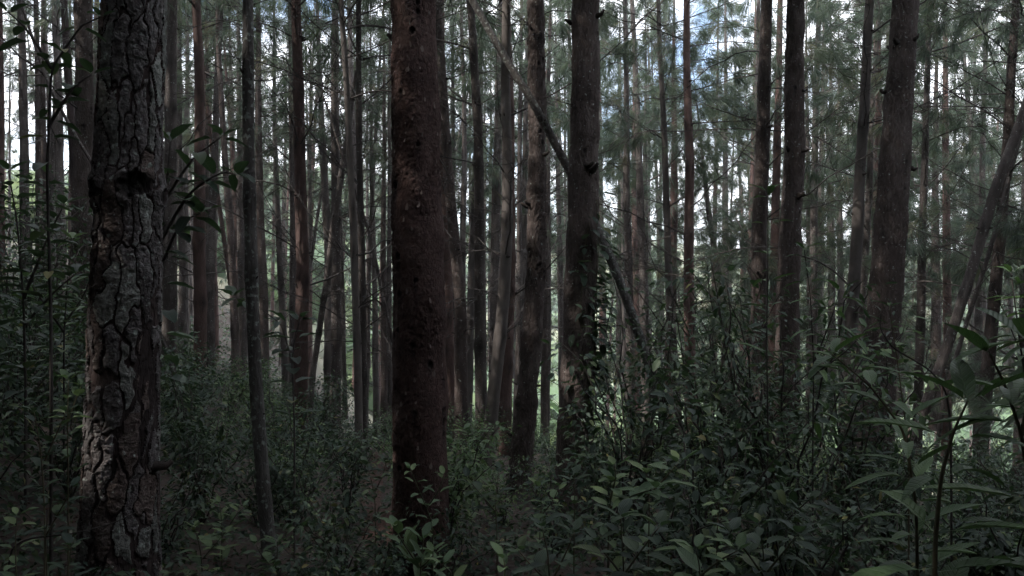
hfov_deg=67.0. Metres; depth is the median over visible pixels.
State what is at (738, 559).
shrub
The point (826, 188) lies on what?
pine tree
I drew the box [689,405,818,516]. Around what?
shrub
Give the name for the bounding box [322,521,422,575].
leafy bush
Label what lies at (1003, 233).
pine tree
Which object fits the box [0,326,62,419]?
shrub
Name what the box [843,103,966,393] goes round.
pine tree
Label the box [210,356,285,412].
shrub
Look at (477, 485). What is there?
leafy plant
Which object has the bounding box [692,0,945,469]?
pine tree
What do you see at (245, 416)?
shrub
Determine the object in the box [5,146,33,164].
pine tree
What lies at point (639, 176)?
pine tree
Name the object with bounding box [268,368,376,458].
shrub
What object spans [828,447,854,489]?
shrub
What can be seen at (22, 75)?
pine tree
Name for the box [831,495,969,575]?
shrub
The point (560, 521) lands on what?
shrub
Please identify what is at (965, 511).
shrub
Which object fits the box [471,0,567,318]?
pine tree
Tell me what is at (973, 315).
pine tree
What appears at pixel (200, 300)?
pine tree
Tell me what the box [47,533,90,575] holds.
leafy plant
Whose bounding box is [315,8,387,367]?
pine tree
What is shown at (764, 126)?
pine tree
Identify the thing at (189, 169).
pine tree
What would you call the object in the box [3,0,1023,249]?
sky
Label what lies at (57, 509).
leafy plant
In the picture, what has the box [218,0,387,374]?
pine tree
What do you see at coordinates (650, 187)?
pine tree
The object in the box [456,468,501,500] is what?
shrub
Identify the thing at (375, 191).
pine tree
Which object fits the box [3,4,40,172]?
pine tree
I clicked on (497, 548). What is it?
leafy plant
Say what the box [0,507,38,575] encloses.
leafy plant
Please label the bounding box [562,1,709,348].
pine tree
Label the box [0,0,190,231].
pine tree
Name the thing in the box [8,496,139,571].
bare shoot
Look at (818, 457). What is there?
shrub
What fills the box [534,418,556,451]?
shrub
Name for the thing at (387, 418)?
shrub
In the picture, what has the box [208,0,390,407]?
pine tree
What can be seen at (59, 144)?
pine tree
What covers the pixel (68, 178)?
pine tree
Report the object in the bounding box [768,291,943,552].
leafy bush
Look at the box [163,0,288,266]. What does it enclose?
pine tree
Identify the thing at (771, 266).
pine tree
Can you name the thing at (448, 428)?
shrub
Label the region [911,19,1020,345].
pine tree
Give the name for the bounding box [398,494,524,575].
shrub
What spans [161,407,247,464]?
shrub
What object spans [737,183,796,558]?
leafy plant
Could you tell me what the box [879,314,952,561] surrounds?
bare shoot
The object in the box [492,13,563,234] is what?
pine tree
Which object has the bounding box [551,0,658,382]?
pine tree
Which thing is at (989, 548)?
leafy bush
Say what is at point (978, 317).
pine tree
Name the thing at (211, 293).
pine tree
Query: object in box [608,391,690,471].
shrub
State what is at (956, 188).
pine tree
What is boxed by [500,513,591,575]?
leafy plant
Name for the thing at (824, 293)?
pine tree
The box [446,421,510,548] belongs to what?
leafy plant
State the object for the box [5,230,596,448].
slope undergrowth
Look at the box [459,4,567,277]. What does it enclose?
pine tree
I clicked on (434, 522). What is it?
leafy plant
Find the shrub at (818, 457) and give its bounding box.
[802,435,829,472]
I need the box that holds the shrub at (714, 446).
[664,404,791,493]
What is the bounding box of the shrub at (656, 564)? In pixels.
[575,504,703,575]
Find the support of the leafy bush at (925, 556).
on the ground at (250, 558)
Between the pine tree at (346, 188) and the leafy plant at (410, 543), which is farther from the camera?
the pine tree at (346, 188)
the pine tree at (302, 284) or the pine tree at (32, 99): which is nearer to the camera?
the pine tree at (302, 284)
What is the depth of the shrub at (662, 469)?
7.39 m
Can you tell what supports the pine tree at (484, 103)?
on the ground at (250, 558)
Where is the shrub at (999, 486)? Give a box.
[968,438,1023,546]
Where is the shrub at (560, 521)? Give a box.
[501,457,612,555]
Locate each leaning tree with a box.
[19,0,177,371]
[256,72,391,423]
[270,91,473,360]
[445,0,720,504]
[890,0,1023,495]
[894,34,1023,487]
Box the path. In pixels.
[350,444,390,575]
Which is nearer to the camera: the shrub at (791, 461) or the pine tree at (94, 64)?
the shrub at (791, 461)
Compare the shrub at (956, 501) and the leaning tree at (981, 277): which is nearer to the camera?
the shrub at (956, 501)
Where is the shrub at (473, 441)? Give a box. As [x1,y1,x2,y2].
[447,402,511,469]
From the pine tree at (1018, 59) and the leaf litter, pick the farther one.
the pine tree at (1018, 59)
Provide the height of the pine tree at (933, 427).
13.388 m
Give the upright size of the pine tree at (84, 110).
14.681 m
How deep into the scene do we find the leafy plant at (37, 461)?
3.20 m
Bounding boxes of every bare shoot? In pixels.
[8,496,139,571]
[579,370,624,563]
[690,485,763,574]
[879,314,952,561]
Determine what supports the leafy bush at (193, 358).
on the ground at (250, 558)
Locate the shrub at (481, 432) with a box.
[457,413,511,454]
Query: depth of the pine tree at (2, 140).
16.96 m
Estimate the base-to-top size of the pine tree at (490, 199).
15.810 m
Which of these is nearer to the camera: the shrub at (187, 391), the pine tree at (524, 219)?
the shrub at (187, 391)
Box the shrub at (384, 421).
[368,406,392,442]
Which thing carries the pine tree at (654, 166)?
on the ground at (250, 558)
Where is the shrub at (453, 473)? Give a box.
[446,420,501,518]
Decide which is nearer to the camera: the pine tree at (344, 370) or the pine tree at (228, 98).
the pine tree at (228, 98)
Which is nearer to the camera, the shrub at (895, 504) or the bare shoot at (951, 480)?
the bare shoot at (951, 480)
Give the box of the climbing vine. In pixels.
[564,192,623,488]
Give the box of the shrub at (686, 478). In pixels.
[643,422,759,528]
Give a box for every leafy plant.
[0,2,114,575]
[0,159,89,506]
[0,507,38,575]
[14,229,89,475]
[17,404,79,575]
[22,477,89,575]
[46,369,93,575]
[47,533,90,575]
[158,123,254,540]
[176,520,235,575]
[202,496,251,564]
[218,285,319,558]
[239,534,296,575]
[356,454,392,560]
[379,515,447,575]
[404,462,455,575]
[424,541,521,575]
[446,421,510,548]
[452,461,516,575]
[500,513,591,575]
[525,477,566,571]
[556,464,592,573]
[573,498,681,575]
[587,456,671,575]
[626,450,698,575]
[668,532,750,575]
[703,490,731,572]
[709,512,817,575]
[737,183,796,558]
[784,242,890,569]
[800,333,986,575]
[851,358,1023,575]
[869,300,921,575]
[920,307,1023,570]
[972,348,1023,490]
[986,234,1023,464]
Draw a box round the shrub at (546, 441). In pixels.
[534,429,556,472]
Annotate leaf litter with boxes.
[0,398,999,575]
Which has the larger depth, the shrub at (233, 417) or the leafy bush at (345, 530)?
the shrub at (233, 417)
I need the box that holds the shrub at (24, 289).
[0,280,63,330]
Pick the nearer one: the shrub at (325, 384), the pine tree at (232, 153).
the shrub at (325, 384)
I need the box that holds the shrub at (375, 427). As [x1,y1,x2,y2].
[368,415,389,441]
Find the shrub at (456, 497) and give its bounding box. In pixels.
[381,418,521,548]
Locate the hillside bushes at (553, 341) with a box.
[5,163,1018,489]
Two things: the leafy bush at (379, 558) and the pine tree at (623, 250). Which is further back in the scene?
the pine tree at (623, 250)
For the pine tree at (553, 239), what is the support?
on the ground at (250, 558)
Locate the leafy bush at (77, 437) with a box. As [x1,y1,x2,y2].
[0,360,86,497]
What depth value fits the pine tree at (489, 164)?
18.70 m
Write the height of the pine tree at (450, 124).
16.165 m
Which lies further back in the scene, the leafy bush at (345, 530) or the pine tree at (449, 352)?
the pine tree at (449, 352)
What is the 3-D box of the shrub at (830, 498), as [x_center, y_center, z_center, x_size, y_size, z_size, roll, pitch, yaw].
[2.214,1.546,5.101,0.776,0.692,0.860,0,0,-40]
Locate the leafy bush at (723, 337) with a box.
[634,249,803,503]
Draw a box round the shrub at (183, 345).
[161,327,193,355]
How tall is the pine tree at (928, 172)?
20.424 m
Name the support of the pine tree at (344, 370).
on the ground at (250, 558)
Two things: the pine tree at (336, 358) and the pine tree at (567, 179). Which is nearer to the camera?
the pine tree at (336, 358)
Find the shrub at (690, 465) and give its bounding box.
[673,436,713,488]
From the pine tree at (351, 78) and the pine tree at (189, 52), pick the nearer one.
the pine tree at (351, 78)
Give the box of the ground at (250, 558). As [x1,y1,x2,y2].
[0,176,1023,575]
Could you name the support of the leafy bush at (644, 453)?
on the ground at (250, 558)
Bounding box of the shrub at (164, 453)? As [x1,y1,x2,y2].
[23,417,183,487]
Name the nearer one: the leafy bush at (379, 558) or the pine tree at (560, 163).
the leafy bush at (379, 558)
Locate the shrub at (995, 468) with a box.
[954,438,1022,510]
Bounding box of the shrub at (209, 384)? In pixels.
[183,355,236,416]
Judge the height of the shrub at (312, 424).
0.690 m
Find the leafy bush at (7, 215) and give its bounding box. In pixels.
[0,164,92,394]
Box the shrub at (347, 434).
[315,416,388,471]
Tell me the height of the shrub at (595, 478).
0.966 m
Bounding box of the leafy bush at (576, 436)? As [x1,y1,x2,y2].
[556,394,655,527]
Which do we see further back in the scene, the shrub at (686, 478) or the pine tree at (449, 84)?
the pine tree at (449, 84)
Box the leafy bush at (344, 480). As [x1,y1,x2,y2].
[297,415,390,520]
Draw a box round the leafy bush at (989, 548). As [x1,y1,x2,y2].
[891,472,1023,575]
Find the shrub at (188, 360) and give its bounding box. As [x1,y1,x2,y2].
[176,341,214,384]
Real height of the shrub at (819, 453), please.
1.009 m
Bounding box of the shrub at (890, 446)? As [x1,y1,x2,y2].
[844,428,929,506]
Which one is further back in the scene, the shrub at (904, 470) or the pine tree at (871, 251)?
the pine tree at (871, 251)
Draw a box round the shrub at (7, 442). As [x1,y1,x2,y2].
[0,399,38,463]
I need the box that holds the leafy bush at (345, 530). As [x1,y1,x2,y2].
[269,470,398,575]
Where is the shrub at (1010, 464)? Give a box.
[990,432,1023,514]
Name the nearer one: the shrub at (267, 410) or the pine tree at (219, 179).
the shrub at (267, 410)
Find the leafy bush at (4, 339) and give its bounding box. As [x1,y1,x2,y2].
[0,281,87,451]
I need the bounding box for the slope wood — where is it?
[5,16,1018,482]
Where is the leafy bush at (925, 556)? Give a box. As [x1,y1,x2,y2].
[888,510,1023,575]
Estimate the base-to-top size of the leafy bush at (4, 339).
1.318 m
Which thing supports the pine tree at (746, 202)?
on the ground at (250, 558)
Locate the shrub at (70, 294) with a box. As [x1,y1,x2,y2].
[0,251,87,374]
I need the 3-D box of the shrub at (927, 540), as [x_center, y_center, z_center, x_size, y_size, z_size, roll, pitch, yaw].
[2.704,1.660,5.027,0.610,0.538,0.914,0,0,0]
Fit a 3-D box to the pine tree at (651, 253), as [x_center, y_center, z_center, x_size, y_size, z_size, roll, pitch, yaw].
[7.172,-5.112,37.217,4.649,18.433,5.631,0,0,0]
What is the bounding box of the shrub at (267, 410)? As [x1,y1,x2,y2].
[237,387,290,448]
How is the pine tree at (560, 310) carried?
on the ground at (250, 558)
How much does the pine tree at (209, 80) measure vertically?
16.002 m
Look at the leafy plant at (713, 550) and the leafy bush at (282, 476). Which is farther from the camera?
the leafy bush at (282, 476)
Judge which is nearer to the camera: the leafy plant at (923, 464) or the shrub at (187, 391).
the leafy plant at (923, 464)
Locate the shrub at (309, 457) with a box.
[254,431,355,514]
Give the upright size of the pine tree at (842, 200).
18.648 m
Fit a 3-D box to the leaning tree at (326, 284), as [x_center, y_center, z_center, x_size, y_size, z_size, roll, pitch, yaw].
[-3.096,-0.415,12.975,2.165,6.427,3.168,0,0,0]
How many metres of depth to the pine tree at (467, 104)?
31.43 m
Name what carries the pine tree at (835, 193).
on the ground at (250, 558)
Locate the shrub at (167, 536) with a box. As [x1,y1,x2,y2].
[64,457,231,569]
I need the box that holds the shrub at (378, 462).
[377,442,473,480]
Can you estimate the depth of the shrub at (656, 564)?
4.21 m
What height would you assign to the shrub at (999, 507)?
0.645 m
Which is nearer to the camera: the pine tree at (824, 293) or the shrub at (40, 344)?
the shrub at (40, 344)
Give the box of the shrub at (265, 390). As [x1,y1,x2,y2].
[229,365,322,443]
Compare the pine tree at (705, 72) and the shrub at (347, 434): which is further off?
the pine tree at (705, 72)
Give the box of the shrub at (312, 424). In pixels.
[291,410,329,441]
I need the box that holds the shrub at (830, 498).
[783,466,924,571]
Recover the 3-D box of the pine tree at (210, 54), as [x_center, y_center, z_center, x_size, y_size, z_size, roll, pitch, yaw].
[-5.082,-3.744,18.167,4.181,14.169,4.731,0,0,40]
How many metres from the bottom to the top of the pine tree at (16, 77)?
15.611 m
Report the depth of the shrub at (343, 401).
17.00 m
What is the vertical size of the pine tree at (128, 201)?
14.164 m
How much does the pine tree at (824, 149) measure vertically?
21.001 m
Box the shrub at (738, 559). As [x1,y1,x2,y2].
[660,509,805,575]
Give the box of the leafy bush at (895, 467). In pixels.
[781,402,985,570]
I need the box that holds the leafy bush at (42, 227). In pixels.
[0,196,91,370]
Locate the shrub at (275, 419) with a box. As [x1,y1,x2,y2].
[238,387,345,491]
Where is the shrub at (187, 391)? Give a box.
[160,356,222,440]
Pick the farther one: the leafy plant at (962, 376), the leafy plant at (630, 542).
the leafy plant at (630, 542)
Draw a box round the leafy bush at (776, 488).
[575,380,843,575]
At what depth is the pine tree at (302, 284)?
11.42 m
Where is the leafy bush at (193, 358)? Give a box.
[160,326,248,446]
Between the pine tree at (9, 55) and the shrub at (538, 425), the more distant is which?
the pine tree at (9, 55)
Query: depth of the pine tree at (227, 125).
40.91 m
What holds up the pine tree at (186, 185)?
on the ground at (250, 558)
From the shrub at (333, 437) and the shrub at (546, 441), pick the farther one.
the shrub at (333, 437)
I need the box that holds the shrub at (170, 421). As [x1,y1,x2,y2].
[160,410,191,444]
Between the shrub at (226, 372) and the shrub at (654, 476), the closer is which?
the shrub at (654, 476)
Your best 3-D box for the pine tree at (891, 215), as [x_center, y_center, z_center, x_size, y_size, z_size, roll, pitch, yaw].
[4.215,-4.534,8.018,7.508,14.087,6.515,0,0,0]
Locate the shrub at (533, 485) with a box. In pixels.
[507,448,555,499]
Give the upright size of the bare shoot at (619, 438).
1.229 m
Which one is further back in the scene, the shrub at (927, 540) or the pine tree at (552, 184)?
the pine tree at (552, 184)
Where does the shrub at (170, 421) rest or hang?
on the ground at (250, 558)
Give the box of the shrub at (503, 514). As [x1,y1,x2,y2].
[460,465,526,525]
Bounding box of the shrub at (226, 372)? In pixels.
[215,362,231,390]
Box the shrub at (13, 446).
[0,386,54,518]
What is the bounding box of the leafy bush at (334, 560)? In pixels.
[268,531,438,575]
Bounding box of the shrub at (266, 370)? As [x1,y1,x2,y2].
[222,349,281,410]
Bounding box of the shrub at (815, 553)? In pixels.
[738,492,844,574]
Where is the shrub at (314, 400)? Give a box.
[281,387,328,421]
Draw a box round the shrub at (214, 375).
[207,363,225,391]
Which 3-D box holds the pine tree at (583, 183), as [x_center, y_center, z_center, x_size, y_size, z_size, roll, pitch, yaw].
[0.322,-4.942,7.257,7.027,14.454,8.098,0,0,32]
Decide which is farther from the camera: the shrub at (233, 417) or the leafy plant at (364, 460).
the shrub at (233, 417)
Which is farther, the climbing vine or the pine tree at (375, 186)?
the pine tree at (375, 186)
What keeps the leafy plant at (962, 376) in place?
on the ground at (250, 558)
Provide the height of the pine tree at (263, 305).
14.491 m
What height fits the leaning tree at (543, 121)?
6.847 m
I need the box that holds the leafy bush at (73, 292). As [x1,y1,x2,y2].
[10,237,91,409]
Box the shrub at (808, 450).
[799,420,834,479]
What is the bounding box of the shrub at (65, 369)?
[12,325,164,410]
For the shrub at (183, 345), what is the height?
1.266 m
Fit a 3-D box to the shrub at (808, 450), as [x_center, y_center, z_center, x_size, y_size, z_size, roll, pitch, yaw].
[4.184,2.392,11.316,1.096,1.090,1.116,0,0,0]
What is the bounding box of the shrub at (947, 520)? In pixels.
[921,486,1023,575]
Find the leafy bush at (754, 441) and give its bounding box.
[656,255,939,554]
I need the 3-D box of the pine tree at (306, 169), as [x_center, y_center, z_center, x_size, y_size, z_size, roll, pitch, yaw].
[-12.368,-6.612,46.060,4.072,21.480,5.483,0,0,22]
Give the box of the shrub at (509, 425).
[497,401,542,451]
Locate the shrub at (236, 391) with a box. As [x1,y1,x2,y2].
[207,355,278,420]
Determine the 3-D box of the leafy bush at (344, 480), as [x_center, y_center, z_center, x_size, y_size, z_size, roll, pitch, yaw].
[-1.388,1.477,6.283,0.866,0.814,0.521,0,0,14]
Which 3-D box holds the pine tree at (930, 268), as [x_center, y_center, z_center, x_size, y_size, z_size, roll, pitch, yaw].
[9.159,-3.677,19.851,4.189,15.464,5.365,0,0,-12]
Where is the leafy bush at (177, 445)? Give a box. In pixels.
[160,363,284,522]
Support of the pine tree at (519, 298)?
on the ground at (250, 558)
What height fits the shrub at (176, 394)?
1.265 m
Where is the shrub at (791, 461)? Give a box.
[740,441,809,485]
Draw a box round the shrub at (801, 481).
[738,424,838,512]
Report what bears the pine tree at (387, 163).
on the ground at (250, 558)
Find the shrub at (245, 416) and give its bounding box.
[223,395,289,437]
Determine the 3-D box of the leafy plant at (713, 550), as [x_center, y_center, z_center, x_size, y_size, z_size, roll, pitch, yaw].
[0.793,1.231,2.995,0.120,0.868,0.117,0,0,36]
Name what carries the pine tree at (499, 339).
on the ground at (250, 558)
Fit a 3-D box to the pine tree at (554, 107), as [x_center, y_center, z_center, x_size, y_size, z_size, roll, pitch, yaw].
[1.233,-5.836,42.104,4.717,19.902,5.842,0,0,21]
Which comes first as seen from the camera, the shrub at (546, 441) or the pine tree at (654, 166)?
the shrub at (546, 441)
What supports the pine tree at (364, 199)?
on the ground at (250, 558)
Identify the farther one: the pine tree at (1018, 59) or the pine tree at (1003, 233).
the pine tree at (1018, 59)
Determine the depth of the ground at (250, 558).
5.52 m
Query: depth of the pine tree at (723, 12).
26.48 m
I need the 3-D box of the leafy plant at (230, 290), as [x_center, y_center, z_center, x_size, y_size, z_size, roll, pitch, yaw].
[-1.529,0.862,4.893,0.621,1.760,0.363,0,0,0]
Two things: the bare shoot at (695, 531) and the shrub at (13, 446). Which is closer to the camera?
the bare shoot at (695, 531)
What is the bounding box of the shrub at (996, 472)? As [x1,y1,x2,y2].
[919,425,1023,546]
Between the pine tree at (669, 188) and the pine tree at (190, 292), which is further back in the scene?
the pine tree at (669, 188)
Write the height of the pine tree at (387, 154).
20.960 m
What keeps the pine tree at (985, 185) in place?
on the ground at (250, 558)
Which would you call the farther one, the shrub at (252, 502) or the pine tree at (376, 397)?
the pine tree at (376, 397)
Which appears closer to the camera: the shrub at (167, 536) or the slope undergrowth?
the shrub at (167, 536)
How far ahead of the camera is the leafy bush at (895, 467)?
4.72 m
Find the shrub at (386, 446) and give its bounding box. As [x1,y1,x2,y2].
[353,424,392,468]
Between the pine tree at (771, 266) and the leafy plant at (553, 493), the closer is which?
the leafy plant at (553, 493)
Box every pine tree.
[0,0,93,292]
[0,0,94,309]
[0,0,97,318]
[0,0,99,313]
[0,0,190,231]
[0,0,257,370]
[3,0,92,291]
[3,0,98,283]
[3,2,46,256]
[3,4,34,131]
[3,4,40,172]
[3,8,73,286]
[3,19,34,104]
[3,36,74,239]
[3,51,33,86]
[4,0,73,143]
[4,1,92,175]
[4,4,72,292]
[5,0,292,390]
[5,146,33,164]
[26,26,74,170]
[30,0,264,222]
[46,0,98,211]
[51,0,264,365]
[56,0,241,268]
[73,0,173,575]
[93,0,317,385]
[94,1,236,329]
[162,0,290,387]
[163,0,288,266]
[163,0,349,376]
[164,0,328,399]
[166,0,391,449]
[177,0,236,362]
[177,0,330,331]
[177,0,355,400]
[177,1,241,358]
[177,2,193,321]
[177,4,235,324]
[177,15,305,282]
[182,0,390,334]
[182,1,315,390]
[182,3,317,351]
[182,16,222,157]
[182,19,236,334]
[182,20,268,274]
[183,0,288,375]
[187,0,365,414]
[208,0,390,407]
[210,0,526,463]
[211,0,464,439]
[216,0,374,561]
[217,13,288,238]
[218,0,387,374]
[223,25,279,218]
[236,0,465,352]
[243,0,387,420]
[254,5,349,299]
[261,0,307,343]
[262,1,387,358]
[263,0,320,366]
[263,1,387,419]
[264,3,319,354]
[264,3,362,385]
[267,0,498,469]
[282,12,464,430]
[286,4,392,443]
[303,0,473,434]
[305,2,467,444]
[306,7,387,388]
[307,26,386,233]
[312,0,494,456]
[313,1,516,203]
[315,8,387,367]
[317,0,571,458]
[320,0,552,449]
[320,24,379,329]
[343,5,492,299]
[349,6,391,252]
[363,8,388,203]
[363,49,460,241]
[363,75,489,312]
[364,0,517,241]
[365,0,570,363]
[368,0,515,385]
[387,0,451,575]
[440,0,657,465]
[441,0,653,456]
[444,0,609,393]
[444,1,492,204]
[444,3,468,182]
[445,0,601,443]
[446,0,560,432]
[449,0,528,367]
[449,29,517,272]
[449,49,517,310]
[450,0,561,391]
[454,0,611,422]
[455,1,651,438]
[456,11,619,418]
[458,1,550,228]
[458,14,561,355]
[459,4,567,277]
[461,8,516,365]
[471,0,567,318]
[483,0,645,515]
[483,0,651,447]
[485,7,553,378]
[490,0,570,494]
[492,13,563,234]
[494,1,642,385]
[500,0,636,423]
[501,20,600,305]
[514,2,567,254]
[515,0,603,289]
[517,0,860,460]
[525,0,747,449]
[527,6,604,306]
[541,0,768,446]
[544,0,786,459]
[550,4,605,346]
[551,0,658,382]
[551,20,663,378]
[561,0,683,400]
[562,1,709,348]
[563,1,708,437]
[597,0,773,437]
[598,0,663,376]
[602,0,702,357]
[603,0,873,378]
[611,2,695,349]
[613,1,701,356]
[615,0,701,372]
[633,50,820,423]
[649,0,805,379]
[653,0,954,463]
[661,0,771,391]
[678,0,805,408]
[680,0,780,293]
[683,0,858,420]
[685,0,1023,488]
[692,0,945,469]
[696,3,781,369]
[710,1,783,277]
[720,2,849,287]
[736,0,955,425]
[738,0,916,436]
[766,0,808,484]
[767,5,941,417]
[769,1,989,365]
[770,0,927,425]
[770,0,1023,500]
[773,14,870,363]
[779,0,969,468]
[780,0,1023,476]
[781,3,871,371]
[782,7,846,335]
[799,0,1007,404]
[801,2,973,347]
[801,3,1023,463]
[804,28,957,307]
[810,31,998,414]
[823,23,860,286]
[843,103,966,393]
[846,0,1023,507]
[855,0,943,507]
[865,17,1019,430]
[889,0,1023,445]
[899,14,1020,422]
[902,0,1023,416]
[905,4,967,341]
[909,0,1021,407]
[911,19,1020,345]
[912,4,1023,386]
[912,21,1018,292]
[915,48,1020,352]
[918,0,1021,399]
[951,20,1022,372]
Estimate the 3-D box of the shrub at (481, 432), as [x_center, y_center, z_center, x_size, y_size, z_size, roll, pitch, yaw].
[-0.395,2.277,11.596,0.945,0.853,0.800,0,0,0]
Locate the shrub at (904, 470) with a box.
[894,447,925,488]
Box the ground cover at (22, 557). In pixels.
[0,323,1022,575]
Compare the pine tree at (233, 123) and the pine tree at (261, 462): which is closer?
the pine tree at (261, 462)
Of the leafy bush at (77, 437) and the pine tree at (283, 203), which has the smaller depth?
the leafy bush at (77, 437)
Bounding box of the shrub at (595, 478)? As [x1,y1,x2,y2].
[539,414,671,540]
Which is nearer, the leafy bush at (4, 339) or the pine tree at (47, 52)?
the leafy bush at (4, 339)
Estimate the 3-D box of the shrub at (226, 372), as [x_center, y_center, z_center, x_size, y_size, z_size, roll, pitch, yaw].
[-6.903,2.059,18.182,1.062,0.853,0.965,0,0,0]
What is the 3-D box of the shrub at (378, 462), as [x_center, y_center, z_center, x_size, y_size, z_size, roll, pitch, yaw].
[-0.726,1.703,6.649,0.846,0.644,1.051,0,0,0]
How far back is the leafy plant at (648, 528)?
2.88 m
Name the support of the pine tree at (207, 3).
on the ground at (250, 558)
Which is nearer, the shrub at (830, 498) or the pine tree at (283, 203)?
the shrub at (830, 498)
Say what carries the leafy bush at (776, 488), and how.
on the ground at (250, 558)
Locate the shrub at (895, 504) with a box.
[828,477,954,537]
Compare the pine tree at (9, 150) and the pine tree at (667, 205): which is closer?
the pine tree at (667, 205)
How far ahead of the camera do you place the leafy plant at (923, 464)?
2.30 m
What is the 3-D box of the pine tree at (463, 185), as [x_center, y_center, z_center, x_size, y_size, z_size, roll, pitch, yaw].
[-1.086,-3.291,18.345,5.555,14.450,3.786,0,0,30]
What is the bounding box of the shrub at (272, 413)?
[231,384,325,467]
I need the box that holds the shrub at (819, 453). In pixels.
[802,440,835,474]
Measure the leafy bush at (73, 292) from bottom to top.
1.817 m
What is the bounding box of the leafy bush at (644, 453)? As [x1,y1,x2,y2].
[540,268,720,535]
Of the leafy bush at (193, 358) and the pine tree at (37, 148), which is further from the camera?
the pine tree at (37, 148)
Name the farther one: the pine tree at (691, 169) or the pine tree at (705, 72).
the pine tree at (705, 72)
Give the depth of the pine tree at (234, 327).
16.94 m
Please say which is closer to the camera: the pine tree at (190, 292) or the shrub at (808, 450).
the shrub at (808, 450)
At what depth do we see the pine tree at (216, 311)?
28.45 m
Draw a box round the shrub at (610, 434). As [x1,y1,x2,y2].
[595,416,639,459]
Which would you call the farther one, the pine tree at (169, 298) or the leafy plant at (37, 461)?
the pine tree at (169, 298)
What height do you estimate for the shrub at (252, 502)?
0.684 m
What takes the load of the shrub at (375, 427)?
on the ground at (250, 558)
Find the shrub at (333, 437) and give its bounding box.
[324,415,354,454]
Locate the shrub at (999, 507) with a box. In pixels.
[973,492,1021,535]
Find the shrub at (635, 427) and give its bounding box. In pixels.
[617,415,644,444]
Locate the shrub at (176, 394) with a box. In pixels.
[160,336,244,469]
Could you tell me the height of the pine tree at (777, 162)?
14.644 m
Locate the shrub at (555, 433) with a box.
[548,425,607,443]
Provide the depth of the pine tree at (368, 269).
21.12 m
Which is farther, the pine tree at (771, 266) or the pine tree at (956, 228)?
the pine tree at (956, 228)
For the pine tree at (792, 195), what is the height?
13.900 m
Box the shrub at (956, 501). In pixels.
[913,433,1003,521]
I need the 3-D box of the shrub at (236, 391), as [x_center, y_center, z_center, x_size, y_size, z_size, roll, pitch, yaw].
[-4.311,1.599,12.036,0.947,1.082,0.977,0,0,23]
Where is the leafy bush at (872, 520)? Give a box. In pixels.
[689,443,966,575]
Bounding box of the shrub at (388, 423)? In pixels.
[368,403,392,453]
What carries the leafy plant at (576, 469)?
on the ground at (250, 558)
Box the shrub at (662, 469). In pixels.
[606,435,696,505]
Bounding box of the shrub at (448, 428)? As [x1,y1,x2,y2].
[446,411,453,448]
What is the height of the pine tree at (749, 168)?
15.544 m
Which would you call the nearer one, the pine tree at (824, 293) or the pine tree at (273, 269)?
the pine tree at (824, 293)
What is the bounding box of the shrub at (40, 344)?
[1,280,85,422]
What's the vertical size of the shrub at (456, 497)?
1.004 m
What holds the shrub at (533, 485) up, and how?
on the ground at (250, 558)
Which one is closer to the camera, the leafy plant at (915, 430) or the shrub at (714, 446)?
the leafy plant at (915, 430)
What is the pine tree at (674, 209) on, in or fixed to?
on the ground at (250, 558)
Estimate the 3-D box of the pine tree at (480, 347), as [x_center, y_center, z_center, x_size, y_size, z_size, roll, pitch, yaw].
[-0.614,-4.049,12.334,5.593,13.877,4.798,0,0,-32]
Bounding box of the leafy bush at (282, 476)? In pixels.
[219,409,378,524]
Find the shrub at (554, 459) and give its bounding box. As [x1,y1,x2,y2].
[534,432,605,476]
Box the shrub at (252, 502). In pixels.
[185,446,336,523]
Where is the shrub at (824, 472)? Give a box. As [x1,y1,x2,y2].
[809,457,839,497]
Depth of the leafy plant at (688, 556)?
2.21 m
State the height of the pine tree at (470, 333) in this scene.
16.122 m
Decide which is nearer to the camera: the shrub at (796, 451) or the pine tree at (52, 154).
the shrub at (796, 451)
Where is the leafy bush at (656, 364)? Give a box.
[607,266,847,545]
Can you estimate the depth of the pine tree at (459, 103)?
23.23 m
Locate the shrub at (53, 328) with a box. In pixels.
[25,302,68,358]
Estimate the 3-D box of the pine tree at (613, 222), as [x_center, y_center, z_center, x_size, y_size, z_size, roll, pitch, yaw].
[0.777,-4.512,23.781,4.784,17.155,4.805,0,0,-39]
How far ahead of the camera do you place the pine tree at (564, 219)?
38.23 m
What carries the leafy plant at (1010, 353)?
on the ground at (250, 558)
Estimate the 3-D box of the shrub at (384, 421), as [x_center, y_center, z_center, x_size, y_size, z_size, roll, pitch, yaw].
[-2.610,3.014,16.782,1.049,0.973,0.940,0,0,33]
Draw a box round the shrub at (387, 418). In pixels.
[368,410,392,440]
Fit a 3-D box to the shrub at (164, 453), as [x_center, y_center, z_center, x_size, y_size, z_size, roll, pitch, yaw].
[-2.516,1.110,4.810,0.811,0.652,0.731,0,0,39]
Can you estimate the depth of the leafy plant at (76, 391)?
3.30 m
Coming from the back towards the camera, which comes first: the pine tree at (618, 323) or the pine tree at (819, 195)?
the pine tree at (618, 323)
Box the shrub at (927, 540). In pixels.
[872,489,992,563]
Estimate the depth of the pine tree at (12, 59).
31.79 m
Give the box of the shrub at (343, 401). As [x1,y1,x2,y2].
[314,381,353,427]
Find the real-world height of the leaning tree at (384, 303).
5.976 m
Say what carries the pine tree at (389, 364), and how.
on the ground at (250, 558)
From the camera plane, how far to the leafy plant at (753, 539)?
2.41 m
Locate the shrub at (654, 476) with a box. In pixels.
[636,442,686,512]
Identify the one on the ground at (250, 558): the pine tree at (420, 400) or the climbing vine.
the pine tree at (420, 400)
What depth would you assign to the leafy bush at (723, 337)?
7.14 m
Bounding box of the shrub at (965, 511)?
[923,437,1022,536]

